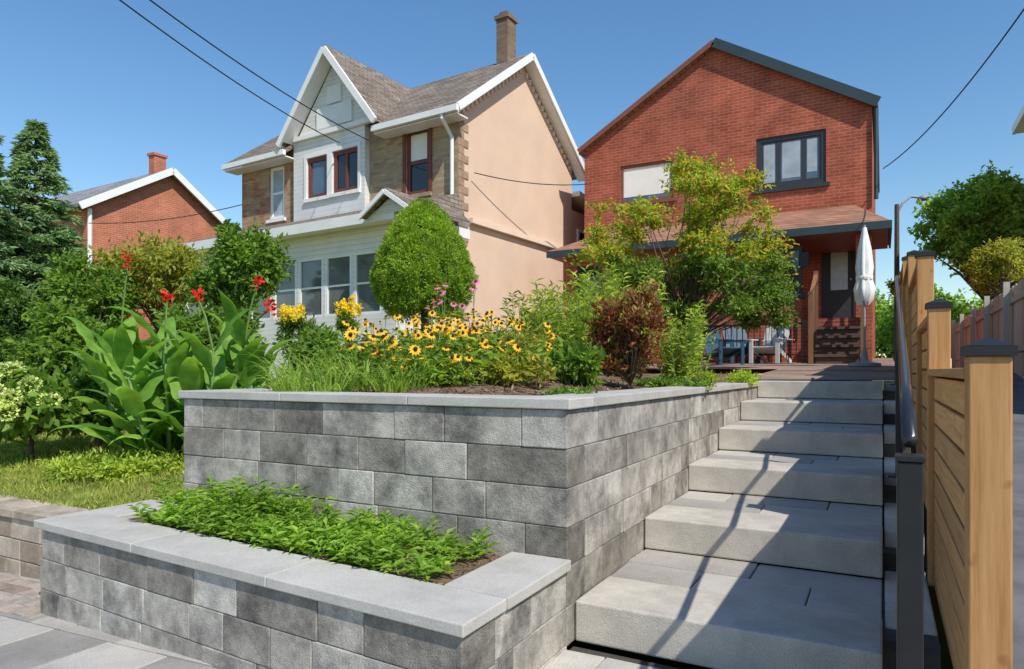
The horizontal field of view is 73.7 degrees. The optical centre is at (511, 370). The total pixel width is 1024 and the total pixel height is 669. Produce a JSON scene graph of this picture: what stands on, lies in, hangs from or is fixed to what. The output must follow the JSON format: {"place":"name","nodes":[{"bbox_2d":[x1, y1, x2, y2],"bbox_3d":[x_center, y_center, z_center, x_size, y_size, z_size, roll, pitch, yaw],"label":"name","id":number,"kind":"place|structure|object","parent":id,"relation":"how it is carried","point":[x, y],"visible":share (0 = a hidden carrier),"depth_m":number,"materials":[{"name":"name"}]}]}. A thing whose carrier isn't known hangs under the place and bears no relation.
{"place":"outdoors","nodes":[
{"label":"outdoors","id":0,"kind":"place"},
{"bbox_2d":[0,378,289,510],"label":"lawn","id":1,"kind":"structure","parent":0,"point":[71,497],"depth_m":5.29,"materials":[{"name":"plant"}]},
{"bbox_2d":[0,270,44,361],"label":"shrub","id":2,"kind":"object","parent":1,"relation":"on","point":[16,302],"visible":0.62,"depth_m":8.80,"materials":[{"name":"green plant"}]},
{"bbox_2d":[0,135,49,366],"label":"spruce tree","id":3,"kind":"object","parent":1,"relation":"on","point":[9,264],"visible":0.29,"depth_m":12.18,"materials":[{"name":"green plant"}]},
{"bbox_2d":[0,119,92,365],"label":"spruce tree","id":4,"kind":"object","parent":1,"relation":"on","point":[41,214],"visible":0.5,"depth_m":12.81,"materials":[{"name":"green plant"}]},
{"bbox_2d":[0,360,107,457],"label":"hydrangea","id":5,"kind":"object","parent":1,"relation":"on","point":[33,403],"visible":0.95,"depth_m":6.06,"materials":[{"name":"green plant"}]},
{"bbox_2d":[1,294,118,431],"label":"shrub","id":6,"kind":"object","parent":1,"relation":"on","point":[55,336],"visible":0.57,"depth_m":7.24,"materials":[{"name":"green plant"}]},
{"bbox_2d":[30,243,150,331],"bbox_3d":[-6.175,-0.683,10.095,1.840,2.453,1.525,0,0,29],"label":"shrub","id":7,"kind":"object","parent":1,"relation":"on","point":[80,283],"visible":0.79,"depth_m":9.76,"materials":[{"name":"green plant"}]},
{"bbox_2d":[69,366,120,449],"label":"shrub","id":8,"kind":"object","parent":1,"relation":"on","point":[90,383],"visible":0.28,"depth_m":6.44,"materials":[{"name":"green plant"}]},
{"bbox_2d":[32,445,183,483],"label":"creeping plants","id":9,"kind":"object","parent":1,"relation":"on","point":[132,461],"visible":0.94,"depth_m":5.37,"materials":[{"name":"green plant"}]},
{"bbox_2d":[16,152,224,350],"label":"brick house","id":10,"kind":"structure","parent":1,"relation":"on","point":[159,191],"depth_m":25.31,"materials":[{"name":"red brick"}]},
{"bbox_2d":[92,229,206,332],"bbox_3d":[-5.466,-0.885,10.512,2.452,2.586,1.712,0,0,29],"label":"shrub","id":11,"kind":"object","parent":1,"relation":"on","point":[164,265],"visible":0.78,"depth_m":10.09,"materials":[{"name":"green plant"}]},
{"bbox_2d":[49,250,295,457],"bbox_3d":[-2.911,-0.148,6.022,2.420,1.812,1.751,0,0,29],"label":"canna plant","id":12,"kind":"object","parent":1,"relation":"on","point":[142,382],"visible":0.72,"depth_m":5.69,"materials":[{"name":"green plant"}]},
{"bbox_2d":[142,294,276,369],"bbox_3d":[-3.810,-0.200,8.527,1.396,1.527,1.544,0,0,-32],"label":"shrub","id":13,"kind":"object","parent":1,"relation":"on","point":[196,323],"visible":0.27,"depth_m":8.35,"materials":[{"name":"green plant"}]},
{"bbox_2d":[180,216,296,320],"bbox_3d":[-3.813,-0.845,9.467,1.603,2.552,1.105,0,0,29],"label":"flowering shrub","id":14,"kind":"object","parent":1,"relation":"on","point":[239,264],"visible":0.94,"depth_m":9.22,"materials":[{"name":"green plant"}]},
{"bbox_2d":[272,302,320,382],"bbox_3d":[-2.321,-0.067,7.432,0.597,1.361,0.464,0,0,-7],"label":"goldenrod","id":15,"kind":"object","parent":1,"relation":"on","point":[291,322],"visible":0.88,"depth_m":7.35,"materials":[{"name":"yellow plant"}]},
{"bbox_2d":[279,322,349,379],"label":"shrub","id":16,"kind":"object","parent":1,"relation":"on","point":[318,337],"visible":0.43,"depth_m":7.01,"materials":[{"name":"green plant"}]},
{"bbox_2d":[181,10,584,378],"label":"stucco house","id":17,"kind":"structure","parent":1,"relation":"on","point":[331,208],"depth_m":16.47,"materials":[{"name":"beige paint"}]},
{"bbox_2d":[119,0,339,142],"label":"overhead wire","id":18,"kind":"object","parent":17,"relation":"attached to","point":[217,69],"visible":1,"depth_m":11.69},
{"bbox_2d":[149,0,368,140],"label":"overhead wire","id":19,"kind":"object","parent":17,"relation":"attached to","point":[247,68],"visible":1,"depth_m":11.56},
{"bbox_2d":[266,166,285,223],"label":"window","id":20,"kind":"structure","parent":17,"relation":"in","point":[277,174],"depth_m":18.30,"materials":[{"name":"grey glass"}]},
{"bbox_2d":[274,261,295,319],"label":"window","id":21,"kind":"structure","parent":17,"relation":"in","point":[287,289],"depth_m":15.05,"materials":[{"name":"grey glass"}]},
{"bbox_2d":[299,257,322,317],"bbox_3d":[-4.285,-1.770,14.629,0.754,1.262,0.065,0,0,32],"label":"window","id":22,"kind":"structure","parent":17,"relation":"in","point":[310,270],"depth_m":14.64,"materials":[{"name":"grey glass"}]},
{"bbox_2d":[303,155,329,202],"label":"window","id":23,"kind":"structure","parent":17,"relation":"in","point":[317,167],"depth_m":17.23,"materials":[{"name":"brown glass"}]},
{"bbox_2d":[326,253,350,316],"bbox_3d":[-3.581,-1.770,14.179,0.754,1.262,0.065,0,0,33],"label":"window","id":24,"kind":"structure","parent":17,"relation":"in","point":[338,267],"depth_m":14.21,"materials":[{"name":"grey glass"}]},
{"bbox_2d":[329,147,360,197],"bbox_3d":[-4.044,-4.836,16.634,1.035,1.128,0.160,0,0,33],"label":"window","id":25,"kind":"structure","parent":17,"relation":"in","point":[345,161],"depth_m":16.65,"materials":[{"name":"brown glass"}]},
{"bbox_2d":[354,250,380,314],"bbox_3d":[-2.878,-1.770,13.731,0.754,1.262,0.065,0,0,33],"label":"window","id":26,"kind":"structure","parent":17,"relation":"in","point":[363,261],"depth_m":13.80,"materials":[{"name":"grey glass"}]},
{"bbox_2d":[407,129,431,197],"bbox_3d":[-2.147,-4.732,15.615,0.844,1.572,0.160,0,0,33],"label":"window","id":27,"kind":"structure","parent":17,"relation":"in","point":[417,142],"depth_m":15.67,"materials":[{"name":"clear glass"}]},
{"bbox_2d":[368,198,479,334],"bbox_3d":[-1.043,-0.867,7.992,1.323,2.332,1.327,0,0,29],"label":"dwarf spruce","id":28,"kind":"object","parent":1,"relation":"on","point":[422,252],"visible":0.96,"depth_m":7.64,"materials":[{"name":"green plant"}]},
{"bbox_2d":[178,382,759,645],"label":"retaining wall","id":29,"kind":"structure","parent":1,"relation":"on","point":[586,484],"depth_m":3.44,"materials":[{"name":"grey concrete"}]},
{"bbox_2d":[546,37,891,380],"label":"brick house","id":30,"kind":"structure","parent":1,"relation":"on","point":[808,140],"depth_m":15.84,"materials":[{"name":"red brick"}]},
{"bbox_2d":[577,266,601,297],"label":"window","id":31,"kind":"structure","parent":30,"relation":"in","point":[579,270],"depth_m":16.13,"materials":[{"name":"black glass"}]},
{"bbox_2d":[617,160,675,207],"bbox_3d":[3.448,-4.792,17.495,1.552,1.073,0.160,0,0,29],"label":"window","id":32,"kind":"structure","parent":30,"relation":"in","point":[643,179],"depth_m":17.54,"materials":[{"name":"white glass"}]},
{"bbox_2d":[766,246,806,298],"bbox_3d":[5.586,-2.008,14.058,0.883,1.073,0.160,0,0,29],"label":"window","id":33,"kind":"structure","parent":30,"relation":"in","point":[797,250],"depth_m":13.98,"materials":[{"name":"black glass"}]},
{"bbox_2d":[752,129,829,194],"bbox_3d":[6.465,-4.843,15.857,1.672,1.317,0.160,0,0,29],"label":"window","id":34,"kind":"structure","parent":30,"relation":"in","point":[795,161],"depth_m":15.86,"materials":[{"name":"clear glass"}]},
{"bbox_2d":[821,251,855,318],"bbox_3d":[7.376,-2.005,15.391,0.745,1.861,0.110,0,0,29],"label":"door","id":35,"kind":"structure","parent":30,"relation":"in","point":[838,273],"depth_m":15.41,"materials":[{"name":"black wood"}]},
{"bbox_2d":[883,8,1023,168],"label":"overhead wire","id":36,"kind":"object","parent":30,"relation":"attached to","point":[963,88],"visible":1,"depth_m":11.17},
{"bbox_2d":[0,572,658,668],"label":"front paving","id":37,"kind":"structure","parent":0,"point":[43,642],"depth_m":3.12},
{"bbox_2d":[0,574,43,617],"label":"paver strip","id":38,"kind":"object","parent":37,"relation":"attached to","point":[31,610],"visible":0.47,"depth_m":4.06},
{"bbox_2d":[0,494,90,578],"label":"retaining wall","id":39,"kind":"structure","parent":37,"relation":"on","point":[20,544],"depth_m":4.59,"materials":[{"name":"grey stone"}]},
{"bbox_2d":[34,499,570,668],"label":"planter","id":40,"kind":"object","parent":37,"relation":"on","point":[214,602],"visible":0.97,"depth_m":2.79,"materials":[{"name":"grey concrete"}]},
{"bbox_2d":[130,514,503,584],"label":"planter soil","id":41,"kind":"structure","parent":40,"relation":"in","point":[445,578],"depth_m":3.00,"materials":[{"name":"brown soil"}]},
{"bbox_2d":[126,474,499,581],"bbox_3d":[-1.081,0.698,3.382,2.192,0.263,0.690,0,0,29],"label":"ground cover","id":42,"kind":"object","parent":41,"relation":"on","point":[272,525],"visible":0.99,"depth_m":3.23,"materials":[{"name":"green plant"}]},
{"bbox_2d":[888,275,925,668],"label":"handrail","id":43,"kind":"object","parent":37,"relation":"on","point":[909,472],"visible":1,"depth_m":1.41,"materials":[{"name":"black metal"}]},
{"bbox_2d":[898,249,1017,668],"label":"wooden fence","id":44,"kind":"object","parent":37,"relation":"on","point":[964,423],"visible":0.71,"depth_m":1.83,"materials":[{"name":"brown wood"}]},
{"bbox_2d":[0,0,1023,356],"label":"sky","id":45,"kind":"structure","parent":0,"point":[111,89],"materials":[{"name":"blue"}]},
{"bbox_2d":[264,373,767,395],"bbox_3d":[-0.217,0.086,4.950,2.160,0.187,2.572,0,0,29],"label":"mulch","id":46,"kind":"object","parent":0,"point":[504,389],"visible":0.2,"depth_m":4.16,"materials":[{"name":"brown soil"}]},
{"bbox_2d":[241,335,346,385],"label":"daylily","id":47,"kind":"object","parent":46,"relation":"on","point":[298,362],"visible":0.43,"depth_m":4.68,"materials":[{"name":"green plant"}]},
{"bbox_2d":[244,350,345,391],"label":"daylily","id":48,"kind":"object","parent":46,"relation":"on","point":[279,385],"visible":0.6,"depth_m":4.07,"materials":[{"name":"green plant"}]},
{"bbox_2d":[265,353,389,391],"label":"daylily","id":49,"kind":"object","parent":46,"relation":"on","point":[336,386],"visible":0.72,"depth_m":3.99,"materials":[{"name":"green plant"}]},
{"bbox_2d":[291,331,397,380],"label":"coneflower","id":50,"kind":"object","parent":46,"relation":"on","point":[333,355],"visible":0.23,"depth_m":4.94,"materials":[{"name":"green plant"}]},
{"bbox_2d":[334,294,361,346],"bbox_3d":[-1.842,-0.161,7.614,0.359,1.413,0.376,0,0,29],"label":"goldenrod","id":51,"kind":"object","parent":46,"relation":"on","point":[348,312],"visible":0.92,"depth_m":7.56,"materials":[{"name":"yellow plant"}]},
{"bbox_2d":[301,345,406,391],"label":"daylily","id":52,"kind":"object","parent":46,"relation":"on","point":[366,384],"visible":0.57,"depth_m":4.25,"materials":[{"name":"green plant"}]},
{"bbox_2d":[327,334,403,383],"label":"coneflower","id":53,"kind":"object","parent":46,"relation":"on","point":[351,346],"visible":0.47,"depth_m":4.68,"materials":[{"name":"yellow plant"}]},
{"bbox_2d":[332,330,407,377],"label":"yellow daisy","id":54,"kind":"object","parent":46,"relation":"on","point":[348,333],"visible":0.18,"depth_m":4.95,"materials":[{"name":"green plant"}]},
{"bbox_2d":[331,318,427,369],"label":"coneflower","id":55,"kind":"object","parent":46,"relation":"on","point":[355,330],"visible":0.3,"depth_m":5.18,"materials":[{"name":"yellow plant"}]},
{"bbox_2d":[355,315,426,356],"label":"coneflower","id":56,"kind":"object","parent":46,"relation":"on","point":[408,324],"visible":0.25,"depth_m":5.85,"materials":[{"name":"yellow plant"}]},
{"bbox_2d":[343,349,445,392],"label":"daylily","id":57,"kind":"object","parent":46,"relation":"on","point":[402,385],"visible":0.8,"depth_m":4.00,"materials":[{"name":"green plant"}]},
{"bbox_2d":[348,326,454,379],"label":"coneflower","id":58,"kind":"object","parent":46,"relation":"on","point":[390,343],"visible":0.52,"depth_m":4.53,"materials":[{"name":"yellow plant"}]},
{"bbox_2d":[380,311,459,359],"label":"coneflower","id":59,"kind":"object","parent":46,"relation":"on","point":[398,316],"visible":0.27,"depth_m":5.60,"materials":[{"name":"yellow plant"}]},
{"bbox_2d":[385,343,465,386],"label":"coneflower","id":60,"kind":"object","parent":46,"relation":"on","point":[415,350],"visible":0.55,"depth_m":4.23,"materials":[{"name":"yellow plant"}]},
{"bbox_2d":[386,349,473,386],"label":"daylily","id":61,"kind":"object","parent":46,"relation":"on","point":[425,382],"visible":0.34,"depth_m":4.26,"materials":[{"name":"green plant"}]},
{"bbox_2d":[391,344,474,385],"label":"plant","id":62,"kind":"object","parent":46,"relation":"on","point":[433,351],"visible":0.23,"depth_m":4.39,"materials":[{"name":"green plant"}]},
{"bbox_2d":[394,320,477,360],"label":"coneflower","id":63,"kind":"object","parent":46,"relation":"on","point":[404,333],"visible":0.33,"depth_m":5.07,"materials":[{"name":"yellow plant"}]},
{"bbox_2d":[423,282,465,331],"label":"pink coneflower","id":64,"kind":"object","parent":46,"relation":"on","point":[441,292],"visible":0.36,"depth_m":6.36,"materials":[{"name":"green plant"}]},
{"bbox_2d":[403,325,504,376],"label":"coneflower","id":65,"kind":"object","parent":46,"relation":"on","point":[446,330],"visible":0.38,"depth_m":4.64,"materials":[{"name":"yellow plant"}]},
{"bbox_2d":[448,279,482,333],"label":"pink coneflower","id":66,"kind":"object","parent":46,"relation":"on","point":[473,288],"visible":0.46,"depth_m":6.41,"materials":[{"name":"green plant"}]},
{"bbox_2d":[433,346,506,384],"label":"coneflower","id":67,"kind":"object","parent":46,"relation":"on","point":[469,371],"visible":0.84,"depth_m":4.20,"materials":[{"name":"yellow plant"}]},
{"bbox_2d":[427,312,522,356],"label":"coneflower","id":68,"kind":"object","parent":46,"relation":"on","point":[486,315],"visible":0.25,"depth_m":5.12,"materials":[{"name":"yellow plant"}]},
{"bbox_2d":[446,318,545,377],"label":"coneflower","id":69,"kind":"object","parent":46,"relation":"on","point":[471,348],"visible":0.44,"depth_m":4.68,"materials":[{"name":"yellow plant"}]},
{"bbox_2d":[470,337,549,383],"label":"coneflower","id":70,"kind":"object","parent":46,"relation":"on","point":[508,351],"visible":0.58,"depth_m":4.40,"materials":[{"name":"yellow plant"}]},
{"bbox_2d":[489,290,532,333],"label":"feathery plant","id":71,"kind":"object","parent":46,"relation":"on","point":[515,301],"visible":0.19,"depth_m":6.99,"materials":[{"name":"green plant"}]},
{"bbox_2d":[483,316,544,381],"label":"feathery plant","id":72,"kind":"object","parent":46,"relation":"on","point":[529,340],"visible":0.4,"depth_m":4.52,"materials":[{"name":"green plant"}]},
{"bbox_2d":[473,353,558,387],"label":"plant","id":73,"kind":"object","parent":46,"relation":"on","point":[541,369],"visible":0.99,"depth_m":4.20,"materials":[{"name":"green plant"}]},
{"bbox_2d":[478,320,562,365],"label":"coneflower","id":74,"kind":"object","parent":46,"relation":"on","point":[547,344],"visible":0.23,"depth_m":5.13,"materials":[{"name":"yellow plant"}]},
{"bbox_2d":[518,280,571,342],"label":"feathery plant","id":75,"kind":"object","parent":46,"relation":"on","point":[554,303],"visible":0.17,"depth_m":7.08,"materials":[{"name":"green plant"}]},
{"bbox_2d":[501,278,619,349],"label":"feathery plant","id":76,"kind":"object","parent":46,"relation":"on","point":[572,326],"visible":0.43,"depth_m":5.52,"materials":[{"name":"green plant"}]},
{"bbox_2d":[541,384,597,395],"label":"plant","id":77,"kind":"object","parent":46,"relation":"on","point":[563,389],"visible":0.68,"depth_m":3.68,"materials":[{"name":"green plant"}]},
{"bbox_2d":[534,335,605,387],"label":"plant","id":78,"kind":"object","parent":46,"relation":"on","point":[575,362],"visible":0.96,"depth_m":4.67,"materials":[{"name":"green plant"}]},
{"bbox_2d":[563,261,669,377],"bbox_3d":[1.063,-0.494,6.638,1.031,1.132,0.972,0,0,-13],"label":"feathery plant","id":79,"kind":"object","parent":46,"relation":"on","point":[602,276],"visible":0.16,"depth_m":6.50,"materials":[{"name":"green plant"}]},
{"bbox_2d":[574,276,681,388],"bbox_3d":[0.809,-0.207,4.939,0.781,0.908,0.636,0,0,29],"label":"burgundy shrub","id":80,"kind":"object","parent":46,"relation":"on","point":[634,322],"visible":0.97,"depth_m":4.81,"materials":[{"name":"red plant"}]},
{"bbox_2d":[632,374,716,391],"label":"plant","id":81,"kind":"object","parent":46,"relation":"on","point":[659,381],"visible":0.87,"depth_m":5.33,"materials":[{"name":"green plant"}]},
{"bbox_2d":[562,147,802,348],"bbox_3d":[2.820,-1.643,10.450,4.040,3.647,2.767,0,0,-1],"label":"maple tree","id":82,"kind":"object","parent":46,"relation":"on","point":[703,241],"visible":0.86,"depth_m":10.04,"materials":[{"name":"green plant"}]},
{"bbox_2d":[651,299,718,384],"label":"feathery plant","id":83,"kind":"object","parent":46,"relation":"on","point":[674,364],"visible":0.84,"depth_m":6.12,"materials":[{"name":"green plant"}]},
{"bbox_2d":[695,368,761,387],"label":"plant","id":84,"kind":"object","parent":46,"relation":"on","point":[741,376],"visible":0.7,"depth_m":6.96,"materials":[{"name":"green plant"}]},
{"bbox_2d":[570,646,679,668],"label":"paving bed","id":85,"kind":"object","parent":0,"point":[612,656],"visible":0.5,"depth_m":2.89,"materials":[{"name":"grey concrete"}]},
{"bbox_2d":[567,380,952,668],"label":"ground","id":86,"kind":"structure","parent":0,"point":[946,661],"depth_m":4.05,"materials":[{"name":"grey"}]},
{"bbox_2d":[651,390,940,668],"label":"step base","id":87,"kind":"object","parent":86,"relation":"on","point":[932,654],"visible":0.02,"depth_m":3.51,"materials":[{"name":"grey concrete"}]},
{"bbox_2d":[576,549,937,668],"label":"stone step","id":88,"kind":"object","parent":87,"relation":"on","point":[714,613],"visible":0.88,"depth_m":2.92,"materials":[{"name":"grey stone"}]},
{"bbox_2d":[645,491,896,577],"bbox_3d":[1.681,0.924,4.151,1.386,0.179,1.330,0,0,29],"label":"stone step","id":89,"kind":"object","parent":87,"relation":"on","point":[832,537],"visible":0.91,"depth_m":3.73,"materials":[{"name":"grey stone"}]},
{"bbox_2d":[688,450,896,505],"bbox_3d":[2.159,0.744,5.030,1.386,0.179,1.330,0,0,29],"label":"stone step","id":90,"kind":"object","parent":87,"relation":"on","point":[857,480],"visible":0.9,"depth_m":4.57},
{"bbox_2d":[719,420,894,457],"bbox_3d":[2.636,0.562,5.908,1.386,0.179,1.330,0,0,29],"label":"stone step","id":91,"kind":"object","parent":87,"relation":"on","point":[855,440],"visible":0.91,"depth_m":5.41,"materials":[{"name":"grey stone"}]},
{"bbox_2d":[741,398,894,424],"bbox_3d":[3.113,0.382,6.787,1.386,0.179,1.330,0,0,29],"label":"stone step","id":92,"kind":"object","parent":87,"relation":"on","point":[827,411],"visible":0.88,"depth_m":6.26,"materials":[{"name":"grey stone"}]},
{"bbox_2d":[757,380,894,399],"bbox_3d":[3.590,0.201,7.666,1.386,0.179,1.330,0,0,29],"label":"stone step","id":93,"kind":"object","parent":87,"relation":"on","point":[873,390],"visible":0.92,"depth_m":7.12,"materials":[{"name":"grey stone"}]},
{"bbox_2d":[1012,105,1023,134],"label":"house","id":94,"kind":"structure","parent":86,"relation":"on","point":[1018,126],"depth_m":24.37,"materials":[{"name":"beige paint"}]},
{"bbox_2d":[645,358,894,379],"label":"patio","id":95,"kind":"structure","parent":0,"point":[885,370],"depth_m":9.89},
{"bbox_2d":[698,325,747,364],"bbox_3d":[4.025,-0.511,13.280,0.722,0.815,0.780,0,0,-23],"label":"adirondack chair","id":96,"kind":"object","parent":95,"relation":"on","point":[722,353],"visible":0.72,"depth_m":13.18,"materials":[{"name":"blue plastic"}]},
{"bbox_2d":[722,327,763,362],"bbox_3d":[4.690,-0.551,14.087,0.722,0.815,0.780,0,0,0],"label":"adirondack chair","id":97,"kind":"object","parent":95,"relation":"on","point":[739,337],"visible":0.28,"depth_m":14.27,"materials":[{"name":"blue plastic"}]},
{"bbox_2d":[703,322,803,363],"bbox_3d":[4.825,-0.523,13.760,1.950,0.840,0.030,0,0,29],"label":"chairs","id":98,"kind":"object","parent":95,"relation":"on","point":[771,355],"visible":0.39,"depth_m":13.62,"materials":[{"name":"blue wood"}]},
{"bbox_2d":[746,325,794,362],"bbox_3d":[5.156,-0.541,13.564,0.722,0.815,0.780,0,0,43],"label":"adirondack chair","id":99,"kind":"object","parent":95,"relation":"on","point":[776,348],"visible":0.88,"depth_m":13.53,"materials":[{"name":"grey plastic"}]},
{"bbox_2d":[848,225,880,365],"bbox_3d":[5.679,-1.208,11.000,0.480,2.277,0.480,0,0,29],"label":"patio umbrella","id":100,"kind":"object","parent":95,"relation":"on","point":[864,289],"visible":0.99,"depth_m":10.93,"materials":[{"name":"white fabric"}]},
{"bbox_2d":[1013,372,1023,668],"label":"side driveway","id":101,"kind":"structure","parent":0,"point":[1018,521],"depth_m":4.05,"materials":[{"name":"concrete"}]},
{"bbox_2d":[894,195,928,361],"bbox_3d":[15.201,-3.240,25.959,1.293,6.874,0.386,0,0,-5],"label":"street lamp","id":102,"kind":"object","parent":101,"relation":"on","point":[897,208],"visible":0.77,"depth_m":25.96,"materials":[{"name":"grey metal"}]},
{"bbox_2d":[875,288,950,357],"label":"broadleaf tree","id":103,"kind":"object","parent":101,"relation":"on","point":[877,306],"visible":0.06,"depth_m":40.05,"materials":[{"name":"green plant"}]},
{"bbox_2d":[875,283,983,359],"bbox_3d":[19.022,-1.844,29.960,7.472,4.294,3.958,0,0,29],"label":"broadleaf tree","id":104,"kind":"object","parent":101,"relation":"on","point":[962,307],"visible":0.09,"depth_m":30.32,"materials":[{"name":"green plant"}]},
{"bbox_2d":[906,159,1023,300],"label":"broadleaf tree","id":105,"kind":"object","parent":101,"relation":"on","point":[972,214],"visible":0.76,"depth_m":21.24,"materials":[{"name":"green plant"}]},
{"bbox_2d":[951,278,1023,376],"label":"wooden fence","id":106,"kind":"object","parent":101,"relation":"on","point":[1000,317],"visible":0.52,"depth_m":12.61,"materials":[{"name":"wood"}]},
{"bbox_2d":[959,235,1023,298],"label":"shrub","id":107,"kind":"object","parent":101,"relation":"on","point":[993,267],"visible":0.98,"depth_m":14.91,"materials":[{"name":"green plant"}]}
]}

